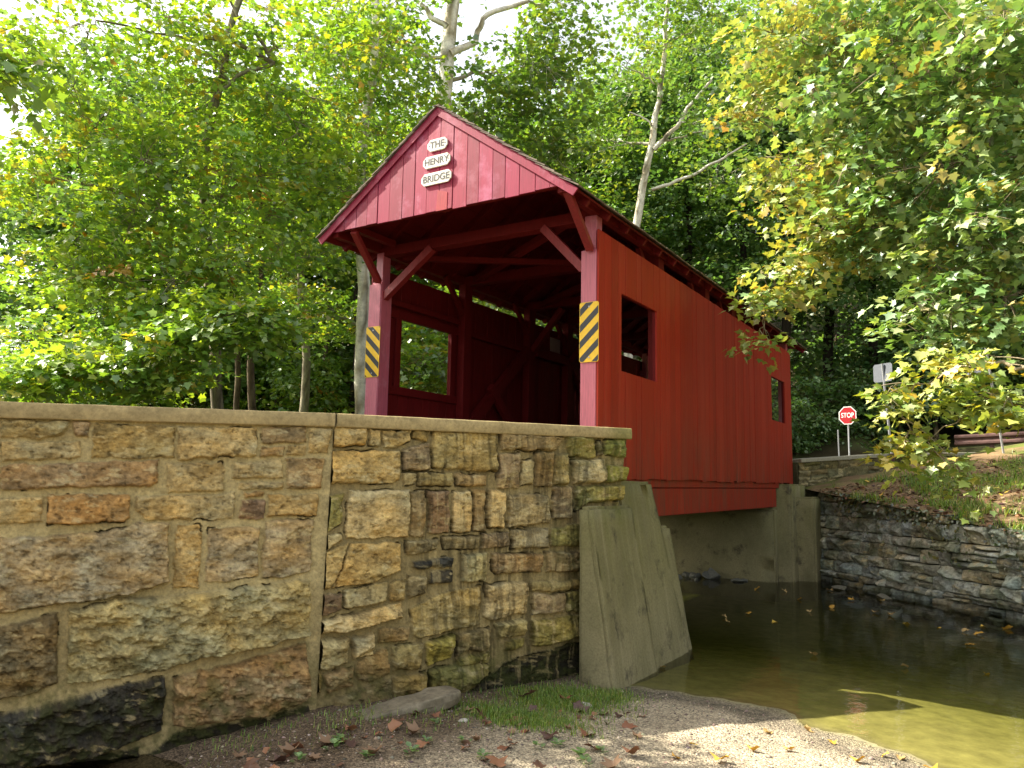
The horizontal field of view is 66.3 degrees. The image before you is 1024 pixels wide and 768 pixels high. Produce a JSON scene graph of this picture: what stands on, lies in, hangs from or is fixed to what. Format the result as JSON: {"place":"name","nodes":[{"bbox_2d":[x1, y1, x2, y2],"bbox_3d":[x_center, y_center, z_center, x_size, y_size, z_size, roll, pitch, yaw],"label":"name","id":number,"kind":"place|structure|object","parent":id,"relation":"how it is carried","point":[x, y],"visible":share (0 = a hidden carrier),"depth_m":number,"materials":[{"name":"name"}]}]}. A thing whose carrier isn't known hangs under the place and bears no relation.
{"place":"outdoors","nodes":[
{"label":"outdoors","id":0,"kind":"place"},
{"bbox_2d":[0,0,1009,356],"label":"sky","id":1,"kind":"structure","parent":0,"point":[470,12],"materials":[{"name":"white"}]},
{"bbox_2d":[88,593,1023,767],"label":"gravel bank","id":2,"kind":"structure","parent":0,"point":[943,700],"depth_m":7.51,"materials":[{"name":"gravel"}]},
{"bbox_2d":[242,758,259,767],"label":"fallen leaf","id":3,"kind":"object","parent":2,"relation":"on","point":[250,761],"visible":0.96,"depth_m":5.41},
{"bbox_2d":[268,753,285,762],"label":"fallen leaf","id":4,"kind":"object","parent":2,"relation":"on","point":[278,758],"visible":1,"depth_m":5.42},
{"bbox_2d":[278,741,299,754],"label":"fallen leaf","id":5,"kind":"object","parent":2,"relation":"on","point":[288,748],"visible":1,"depth_m":5.59,"materials":[{"name":"plant"}]},
{"bbox_2d":[0,401,631,767],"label":"stone wall","id":6,"kind":"structure","parent":2,"relation":"on","point":[171,578],"depth_m":6.71,"materials":[{"name":"stone"}]},
{"bbox_2d":[319,733,330,743],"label":"fallen leaf","id":7,"kind":"object","parent":2,"relation":"on","point":[326,739],"visible":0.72,"depth_m":5.82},
{"bbox_2d":[321,737,342,749],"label":"weed","id":8,"kind":"object","parent":2,"relation":"on","point":[334,741],"visible":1,"depth_m":5.70,"materials":[{"name":"green plant"}]},
{"bbox_2d":[388,719,401,731],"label":"fallen leaf","id":9,"kind":"object","parent":2,"relation":"on","point":[393,724],"visible":1,"depth_m":6.13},
{"bbox_2d":[358,686,460,719],"bbox_3d":[-0.915,2.771,6.681,1.112,0.226,0.319,6,-9,-35],"label":"stone slab","id":10,"kind":"object","parent":2,"relation":"on","point":[437,697],"depth_m":6.69,"materials":[{"name":"stone"}]},
{"bbox_2d":[403,741,418,754],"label":"weed","id":11,"kind":"object","parent":2,"relation":"on","point":[411,748],"visible":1,"depth_m":5.63,"materials":[{"name":"green plant"}]},
{"bbox_2d":[406,720,420,733],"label":"fallen leaf","id":12,"kind":"object","parent":2,"relation":"on","point":[413,728],"visible":1,"depth_m":6.09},
{"bbox_2d":[185,674,659,765],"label":"grass","id":13,"kind":"structure","parent":2,"relation":"on","point":[547,700],"depth_m":7.01,"materials":[{"name":"plant"}]},
{"bbox_2d":[484,755,507,766],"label":"fallen leaf","id":14,"kind":"object","parent":2,"relation":"on","point":[497,761],"visible":1,"depth_m":5.49,"materials":[{"name":"plant"}]},
{"bbox_2d":[166,683,899,767],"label":"pebbles","id":15,"kind":"object","parent":2,"relation":"on","point":[525,737],"visible":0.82,"depth_m":6.15,"materials":[{"name":"gravel"}]},
{"bbox_2d":[570,747,588,758],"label":"weed","id":16,"kind":"object","parent":2,"relation":"on","point":[582,750],"visible":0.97,"depth_m":5.74,"materials":[{"name":"green plant"}]},
{"bbox_2d":[573,700,589,711],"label":"fallen leaf","id":17,"kind":"object","parent":2,"relation":"on","point":[577,704],"visible":0.86,"depth_m":7.16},
{"bbox_2d":[599,754,621,767],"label":"fallen leaf","id":18,"kind":"object","parent":2,"relation":"on","point":[608,763],"visible":1,"depth_m":5.55,"materials":[{"name":"plant"}]},
{"bbox_2d":[621,745,639,753],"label":"fallen leaf","id":19,"kind":"object","parent":2,"relation":"on","point":[634,749],"visible":1,"depth_m":5.83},
{"bbox_2d":[579,481,693,690],"bbox_3d":[-0.398,2.659,10.541,5.222,2.768,2.717,-3,-8,32],"label":"bridge abutment","id":20,"kind":"object","parent":2,"relation":"on","point":[633,628],"visible":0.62,"depth_m":8.78,"materials":[{"name":"concrete"}]},
{"bbox_2d":[818,491,1023,641],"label":"dry stone wall","id":21,"kind":"structure","parent":2,"relation":"on","point":[990,597],"depth_m":15.06,"materials":[{"name":"stone"}]},
{"bbox_2d":[825,490,1023,571],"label":"creeper","id":22,"kind":"object","parent":21,"relation":"attached to","point":[908,512],"visible":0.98,"depth_m":15.16,"materials":[{"name":"green plant"}]},
{"bbox_2d":[164,245,1023,483],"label":"forest floor","id":23,"kind":"structure","parent":0,"point":[828,450],"depth_m":27.67,"materials":[{"name":"plant"}]},
{"bbox_2d":[0,275,42,362],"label":"forest tree","id":24,"kind":"object","parent":23,"relation":"on","point":[17,328],"visible":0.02,"depth_m":39.06,"materials":[{"name":"green plant"}]},
{"bbox_2d":[0,40,71,136],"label":"roadside tree","id":25,"kind":"object","parent":23,"relation":"on","point":[12,71],"visible":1,"depth_m":9.67,"materials":[{"name":"green plant"}]},
{"bbox_2d":[0,345,75,403],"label":"bush","id":26,"kind":"object","parent":23,"relation":"on","point":[7,354],"visible":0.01,"depth_m":13.13,"materials":[{"name":"green plant"}]},
{"bbox_2d":[0,119,93,364],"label":"forest tree","id":27,"kind":"object","parent":23,"relation":"on","point":[24,179],"visible":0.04,"depth_m":30.22,"materials":[{"name":"green plant"}]},
{"bbox_2d":[13,241,167,404],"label":"forest tree","id":28,"kind":"object","parent":23,"relation":"on","point":[58,333],"visible":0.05,"depth_m":26.14,"materials":[{"name":"green plant"}]},
{"bbox_2d":[1,366,191,407],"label":"bush","id":29,"kind":"object","parent":23,"relation":"on","point":[157,401],"visible":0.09,"depth_m":13.99,"materials":[{"name":"green plant"}]},
{"bbox_2d":[0,34,237,406],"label":"forest tree","id":30,"kind":"object","parent":23,"relation":"on","point":[12,253],"visible":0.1,"depth_m":27.77,"materials":[{"name":"green plant"}]},
{"bbox_2d":[31,158,266,409],"bbox_3d":[-12.047,-0.623,26.286,7.661,13.896,7.949,3,-7,-16],"label":"forest tree","id":31,"kind":"object","parent":23,"relation":"on","point":[109,307],"visible":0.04,"depth_m":25.14,"materials":[{"name":"green plant"}]},
{"bbox_2d":[0,61,297,406],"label":"forest tree","id":32,"kind":"object","parent":23,"relation":"on","point":[28,263],"visible":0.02,"depth_m":28.44,"materials":[{"name":"green plant"}]},
{"bbox_2d":[38,59,341,407],"bbox_3d":[-11.652,-2.648,28.951,11.042,18.593,11.102,-3,-8,31],"label":"forest tree","id":33,"kind":"object","parent":23,"relation":"on","point":[243,372],"visible":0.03,"depth_m":27.40,"materials":[{"name":"green plant"}]},
{"bbox_2d":[0,0,390,408],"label":"sycamore tree","id":34,"kind":"object","parent":23,"relation":"on","point":[177,339],"visible":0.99,"depth_m":13.66,"materials":[{"name":"green plant"}]},
{"bbox_2d":[154,183,257,399],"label":"forest tree","id":35,"kind":"object","parent":23,"relation":"on","point":[242,360],"depth_m":30.49,"materials":[{"name":"green plant"}]},
{"bbox_2d":[163,382,260,409],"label":"bush","id":36,"kind":"object","parent":23,"relation":"on","point":[209,399],"visible":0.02,"depth_m":27.29,"materials":[{"name":"green plant"}]},
{"bbox_2d":[134,71,346,409],"bbox_3d":[-6.428,-2.511,18.582,5.105,9.065,4.253,1,-7,5],"label":"slim tree","id":37,"kind":"object","parent":23,"relation":"on","point":[236,402],"visible":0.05,"depth_m":18.46,"materials":[{"name":"green plant"}]},
{"bbox_2d":[162,345,320,410],"bbox_3d":[-10.453,0.848,31.025,8.268,5.303,7.456,-6,-10,45],"label":"bush","id":38,"kind":"object","parent":23,"relation":"on","point":[263,366],"visible":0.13,"depth_m":29.27,"materials":[{"name":"green plant"}]},
{"bbox_2d":[167,51,323,397],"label":"forest tree","id":39,"kind":"object","parent":23,"relation":"on","point":[248,85],"depth_m":41.82,"materials":[{"name":"green plant"}]},
{"bbox_2d":[139,49,357,409],"bbox_3d":[-5.670,-2.382,17.029,4.966,8.471,4.506,-3,-8,32],"label":"slim tree","id":40,"kind":"object","parent":23,"relation":"on","point":[251,387],"visible":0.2,"depth_m":16.94,"materials":[{"name":"green plant"}]},
{"bbox_2d":[223,195,354,403],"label":"forest tree","id":41,"kind":"object","parent":23,"relation":"on","point":[312,279],"visible":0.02,"depth_m":32.26,"materials":[{"name":"green plant"}]},
{"bbox_2d":[224,353,354,413],"bbox_3d":[-6.856,0.934,27.882,7.083,4.543,6.387,-3,-8,31],"label":"bush","id":42,"kind":"object","parent":23,"relation":"on","point":[278,405],"visible":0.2,"depth_m":26.64,"materials":[{"name":"green plant"}]},
{"bbox_2d":[225,83,367,411],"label":"slim tree","id":43,"kind":"object","parent":23,"relation":"on","point":[305,389],"visible":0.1,"depth_m":21.93,"materials":[{"name":"green plant"}]},
{"bbox_2d":[247,96,355,412],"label":"slim tree","id":44,"kind":"object","parent":23,"relation":"on","point":[328,268],"visible":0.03,"depth_m":27.00,"materials":[{"name":"green plant"}]},
{"bbox_2d":[259,80,359,394],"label":"forest tree","id":45,"kind":"object","parent":23,"relation":"on","point":[319,281],"depth_m":41.34,"materials":[{"name":"green plant"}]},
{"bbox_2d":[275,347,354,413],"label":"bush","id":46,"kind":"object","parent":23,"relation":"on","point":[344,393],"visible":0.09,"depth_m":26.84,"materials":[{"name":"green plant"}]},
{"bbox_2d":[258,180,442,413],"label":"forest tree","id":47,"kind":"object","parent":23,"relation":"on","point":[285,380],"visible":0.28,"depth_m":25.40,"materials":[{"name":"green plant"}]},
{"bbox_2d":[267,139,443,369],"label":"forest tree","id":48,"kind":"object","parent":23,"relation":"on","point":[339,350],"visible":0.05,"depth_m":30.02,"materials":[{"name":"green plant"}]},
{"bbox_2d":[279,82,468,369],"bbox_3d":[-4.041,-3.760,28.029,8.374,14.637,8.070,0,-7,10],"label":"forest tree","id":49,"kind":"object","parent":23,"relation":"on","point":[335,273],"visible":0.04,"depth_m":28.16,"materials":[{"name":"green plant"}]},
{"bbox_2d":[257,0,556,414],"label":"sycamore tree","id":50,"kind":"object","parent":23,"relation":"on","point":[419,365],"visible":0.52,"depth_m":18.01,"materials":[{"name":"green plant"}]},
{"bbox_2d":[409,275,503,368],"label":"forest tree","id":51,"kind":"object","parent":23,"relation":"on","point":[414,277],"visible":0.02,"depth_m":28.36,"materials":[{"name":"green plant"}]},
{"bbox_2d":[332,0,618,195],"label":"sycamore tree","id":52,"kind":"object","parent":23,"relation":"on","point":[547,71],"visible":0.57,"depth_m":21.87,"materials":[{"name":"green plant"}]},
{"bbox_2d":[475,93,590,335],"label":"forest tree","id":53,"kind":"object","parent":23,"relation":"on","point":[526,130],"depth_m":34.63,"materials":[{"name":"green plant"}]},
{"bbox_2d":[511,65,700,360],"bbox_3d":[2.602,-4.746,31.836,8.806,15.973,9.138,3,-7,-18],"label":"forest tree","id":54,"kind":"object","parent":23,"relation":"on","point":[598,184],"visible":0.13,"depth_m":31.10,"materials":[{"name":"green plant"}]},
{"bbox_2d":[560,81,694,253],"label":"forest tree","id":55,"kind":"object","parent":23,"relation":"on","point":[618,189],"depth_m":41.99,"materials":[{"name":"green plant"}]},
{"bbox_2d":[554,46,740,292],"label":"forest tree","id":56,"kind":"object","parent":23,"relation":"on","point":[647,213],"visible":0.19,"depth_m":31.74,"materials":[{"name":"green plant"}]},
{"bbox_2d":[613,34,738,280],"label":"forest tree","id":57,"kind":"object","parent":23,"relation":"on","point":[677,86],"visible":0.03,"depth_m":44.79,"materials":[{"name":"green plant"}]},
{"bbox_2d":[556,0,803,358],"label":"sycamore tree","id":58,"kind":"object","parent":23,"relation":"on","point":[651,143],"visible":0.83,"depth_m":27.05,"materials":[{"name":"green plant"}]},
{"bbox_2d":[590,0,781,327],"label":"forest tree","id":59,"kind":"object","parent":23,"relation":"on","point":[677,188],"visible":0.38,"depth_m":32.16,"materials":[{"name":"green plant"}]},
{"bbox_2d":[649,0,825,296],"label":"forest tree","id":60,"kind":"object","parent":23,"relation":"on","point":[722,61],"visible":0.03,"depth_m":44.02,"materials":[{"name":"green plant"}]},
{"bbox_2d":[658,71,858,315],"bbox_3d":[9.077,-5.034,31.279,8.697,14.645,8.745,-1,-7,13],"label":"forest tree","id":61,"kind":"object","parent":23,"relation":"on","point":[790,136],"visible":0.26,"depth_m":30.51,"materials":[{"name":"green plant"}]},
{"bbox_2d":[707,20,818,331],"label":"forest tree","id":62,"kind":"object","parent":23,"relation":"on","point":[796,326],"depth_m":43.85,"materials":[{"name":"green plant"}]},
{"bbox_2d":[675,0,896,419],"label":"forest tree","id":63,"kind":"object","parent":23,"relation":"on","point":[732,233],"visible":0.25,"depth_m":29.85,"materials":[{"name":"green plant"}]},
{"bbox_2d":[771,384,843,458],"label":"bush","id":64,"kind":"object","parent":23,"relation":"on","point":[799,435],"visible":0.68,"depth_m":26.91,"materials":[{"name":"green plant"}]},
{"bbox_2d":[771,322,861,391],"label":"bush","id":65,"kind":"object","parent":23,"relation":"on","point":[803,373],"visible":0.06,"depth_m":32.28,"materials":[{"name":"green plant"}]},
{"bbox_2d":[694,0,953,402],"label":"forest tree","id":66,"kind":"object","parent":23,"relation":"on","point":[829,354],"visible":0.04,"depth_m":31.43,"materials":[{"name":"green plant"}]},
{"bbox_2d":[771,371,877,442],"bbox_3d":[11.169,1.317,28.903,5.838,4.141,3.599,6,-8,-34],"label":"bush","id":67,"kind":"object","parent":23,"relation":"on","point":[809,383],"visible":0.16,"depth_m":28.14,"materials":[{"name":"green plant"}]},
{"bbox_2d":[790,312,885,370],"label":"bush","id":68,"kind":"object","parent":23,"relation":"on","point":[819,338],"visible":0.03,"depth_m":36.67,"materials":[{"name":"green plant"}]},
{"bbox_2d":[839,406,855,454],"bbox_3d":[9.852,1.695,22.922,0.059,2.072,0.523,7,-9,-41],"label":"stop sign","id":69,"kind":"object","parent":23,"relation":"on","point":[847,415],"visible":0.99,"depth_m":22.98,"materials":[{"name":"metal"}]},
{"bbox_2d":[790,350,913,436],"bbox_3d":[13.381,0.960,31.315,4.802,5.525,7.790,-1,-7,16],"label":"bush","id":70,"kind":"object","parent":23,"relation":"on","point":[827,377],"visible":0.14,"depth_m":30.00,"materials":[{"name":"green plant"}]},
{"bbox_2d":[803,399,923,452],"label":"bush","id":71,"kind":"object","parent":23,"relation":"on","point":[859,426],"visible":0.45,"depth_m":27.46,"materials":[{"name":"green plant"}]},
{"bbox_2d":[763,39,975,380],"bbox_3d":[14.484,-6.303,31.260,8.084,14.662,8.388,-4,-9,38],"label":"forest tree","id":72,"kind":"object","parent":23,"relation":"on","point":[873,326],"visible":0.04,"depth_m":30.53,"materials":[{"name":"green plant"}]},
{"bbox_2d":[833,313,918,375],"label":"bush","id":73,"kind":"object","parent":23,"relation":"on","point":[853,344],"visible":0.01,"depth_m":33.19,"materials":[{"name":"green plant"}]},
{"bbox_2d":[873,363,892,452],"bbox_3d":[10.296,0.922,21.363,0.486,2.968,0.601,2,-7,-5],"label":"road sign","id":74,"kind":"object","parent":23,"relation":"on","point":[880,371],"visible":0.77,"depth_m":21.46,"materials":[{"name":"metal"}]},
{"bbox_2d":[816,332,964,434],"bbox_3d":[13.664,0.264,27.714,5.539,3.929,3.415,-3,-8,28],"label":"bush","id":75,"kind":"object","parent":23,"relation":"on","point":[861,386],"visible":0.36,"depth_m":27.78,"materials":[{"name":"green plant"}]},
{"bbox_2d":[831,326,957,422],"bbox_3d":[16.228,-0.763,31.357,7.136,5.062,4.400,4,-7,-19],"label":"bush","id":76,"kind":"object","parent":23,"relation":"on","point":[881,356],"visible":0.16,"depth_m":30.81,"materials":[{"name":"green plant"}]},
{"bbox_2d":[836,282,955,349],"bbox_3d":[19.457,-3.071,35.619,8.878,6.297,5.473,1,-7,4],"label":"bush","id":77,"kind":"object","parent":23,"relation":"on","point":[864,320],"depth_m":35.82,"materials":[{"name":"green plant"}]},
{"bbox_2d":[780,0,1023,443],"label":"forest tree","id":78,"kind":"object","parent":23,"relation":"on","point":[846,300],"visible":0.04,"depth_m":28.37,"materials":[{"name":"green plant"}]},
{"bbox_2d":[860,319,1012,439],"bbox_3d":[14.601,-0.007,27.318,3.636,4.183,5.897,4,-7,-19],"label":"bush","id":79,"kind":"object","parent":23,"relation":"on","point":[935,423],"visible":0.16,"depth_m":26.67,"materials":[{"name":"green plant"}]},
{"bbox_2d":[850,0,1023,427],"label":"forest tree","id":80,"kind":"object","parent":23,"relation":"on","point":[880,317],"visible":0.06,"depth_m":28.83,"materials":[{"name":"green plant"}]},
{"bbox_2d":[885,327,1023,433],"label":"bush","id":81,"kind":"object","parent":23,"relation":"on","point":[908,358],"visible":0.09,"depth_m":26.80,"materials":[{"name":"green plant"}]},
{"bbox_2d":[908,5,1023,301],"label":"forest tree","id":82,"kind":"object","parent":23,"relation":"on","point":[1022,248],"visible":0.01,"depth_m":28.82,"materials":[{"name":"green plant"}]},
{"bbox_2d":[908,283,1023,356],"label":"bush","id":83,"kind":"object","parent":23,"relation":"on","point":[993,297],"visible":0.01,"depth_m":29.31,"materials":[{"name":"green plant"}]},
{"bbox_2d":[926,12,1023,281],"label":"forest tree","id":84,"kind":"object","parent":23,"relation":"on","point":[1011,160],"visible":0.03,"depth_m":29.01,"materials":[{"name":"green plant"}]},
{"bbox_2d":[948,321,1023,427],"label":"bush","id":85,"kind":"object","parent":23,"relation":"on","point":[1004,366],"visible":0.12,"depth_m":25.85,"materials":[{"name":"green plant"}]},
{"bbox_2d":[968,312,1023,389],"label":"bush","id":86,"kind":"object","parent":23,"relation":"on","point":[1021,363],"visible":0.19,"depth_m":25.63,"materials":[{"name":"green plant"}]},
{"bbox_2d":[680,576,957,611],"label":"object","id":87,"kind":"structure","parent":0,"point":[798,584],"depth_m":16.95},
{"bbox_2d":[708,568,720,580],"bbox_3d":[4.586,4.365,17.908,0.298,0.321,0.432,5,-8,-27],"label":"rock","id":88,"kind":"object","parent":87,"relation":"in","point":[714,574],"visible":0.91,"depth_m":17.81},
{"bbox_2d":[659,484,824,601],"bbox_3d":[4.403,3.825,19.311,5.914,2.789,1.767,-3,-8,32],"label":"bridge abutment","id":89,"kind":"object","parent":87,"relation":"in","point":[780,542],"visible":0.48,"depth_m":17.83,"materials":[{"name":"concrete"}]},
{"bbox_2d":[316,104,806,515],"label":"covered bridge","id":90,"kind":"structure","parent":89,"relation":"on","point":[497,221],"depth_m":12.77,"materials":[{"name":"red paint"}]},
{"bbox_2d":[364,326,379,377],"bbox_3d":[-2.125,-0.491,11.920,0.280,0.780,0.010,-3,-8,32],"label":"hazard marker","id":91,"kind":"object","parent":90,"relation":"attached to","point":[372,351],"visible":1,"depth_m":11.92,"materials":[{"name":"metal"}]},
{"bbox_2d":[388,308,458,403],"bbox_3d":[-1.449,-0.421,13.106,0.045,1.355,1.980,-3,-8,32],"label":"window frame","id":92,"kind":"structure","parent":90,"relation":"in","point":[395,389],"depth_m":12.94,"materials":[{"name":"red paint"}]},
{"bbox_2d":[421,169,451,186],"bbox_3d":[-1.007,-2.742,10.433,0.500,0.170,0.026,-3,-8,32],"label":"name sign","id":93,"kind":"object","parent":90,"relation":"attached to","point":[438,177],"visible":1,"depth_m":10.42,"materials":[{"name":"white paint"}]},
{"bbox_2d":[423,152,450,169],"bbox_3d":[-1.005,-2.978,10.464,0.455,0.165,0.026,-3,-8,32],"label":"name sign","id":94,"kind":"object","parent":90,"relation":"attached to","point":[439,160],"visible":1,"depth_m":10.45,"materials":[{"name":"white paint"}]},
{"bbox_2d":[427,137,447,151],"bbox_3d":[-0.996,-3.206,10.489,0.335,0.165,0.026,-3,-8,32],"label":"name sign","id":95,"kind":"object","parent":90,"relation":"attached to","point":[441,143],"visible":1,"depth_m":10.48,"materials":[{"name":"white paint"}]},
{"bbox_2d":[550,337,559,353],"bbox_3d":[0.939,-0.838,17.052,0.008,0.300,0.450,-3,-8,32],"label":"notice","id":96,"kind":"object","parent":90,"relation":"attached to","point":[554,345],"visible":1,"depth_m":17.03,"materials":[{"name":"paper"}]},
{"bbox_2d":[579,301,598,362],"bbox_3d":[0.982,-0.666,10.006,0.272,0.780,0.010,-3,-8,32],"label":"hazard marker","id":97,"kind":"object","parent":90,"relation":"attached to","point":[589,334],"visible":1,"depth_m":10.00,"materials":[{"name":"metal"}]},
{"bbox_2d":[622,295,654,380],"bbox_3d":[1.768,-0.630,11.151,0.045,1.325,1.920,-3,-8,32],"label":"window frame","id":98,"kind":"structure","parent":90,"relation":"in","point":[653,312],"depth_m":11.69,"materials":[{"name":"red paint"}]},
{"bbox_2d":[771,377,783,422],"bbox_3d":[6.086,0.378,18.068,0.045,1.245,1.910,-3,-8,32],"label":"window frame","id":99,"kind":"structure","parent":90,"relation":"in","point":[782,396],"depth_m":18.61,"materials":[{"name":"red paint"}]},
{"bbox_2d":[876,593,892,601],"bbox_3d":[7.196,4.148,15.170,0.264,0.155,0.334,4,-7,-21],"label":"rock","id":100,"kind":"object","parent":87,"relation":"in","point":[881,596],"visible":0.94,"depth_m":15.11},
{"bbox_2d":[805,443,1023,531],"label":"grass bank","id":101,"kind":"structure","parent":0,"point":[979,456],"depth_m":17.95,"materials":[{"name":"plant"}]},
{"bbox_2d":[698,0,1023,377],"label":"maple tree","id":102,"kind":"object","parent":101,"relation":"on","point":[945,84],"visible":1,"depth_m":11.77,"materials":[{"name":"green plant"}]},
{"bbox_2d":[787,452,975,496],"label":"stone parapet","id":103,"kind":"structure","parent":101,"relation":"on","point":[811,471],"depth_m":19.55,"materials":[{"name":"stone"}]},
{"bbox_2d":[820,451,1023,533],"bbox_3d":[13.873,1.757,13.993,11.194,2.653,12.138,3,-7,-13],"label":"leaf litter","id":104,"kind":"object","parent":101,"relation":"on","point":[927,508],"visible":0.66,"depth_m":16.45,"materials":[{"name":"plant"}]},
{"bbox_2d":[849,345,1023,524],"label":"maple tree","id":105,"kind":"object","parent":101,"relation":"on","point":[990,414],"visible":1,"depth_m":10.22,"materials":[{"name":"green plant"}]},
{"bbox_2d":[967,348,1004,452],"bbox_3d":[12.253,0.629,20.062,0.987,3.148,0.520,4,-8,-22],"label":"road sign","id":106,"kind":"object","parent":101,"relation":"on","point":[1000,434],"depth_m":20.03,"materials":[{"name":"metal"}]},
{"bbox_2d":[954,431,1023,447],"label":"guardrail","id":107,"kind":"object","parent":101,"relation":"on","point":[991,439],"visible":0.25,"depth_m":22.39,"materials":[{"name":"metal"}]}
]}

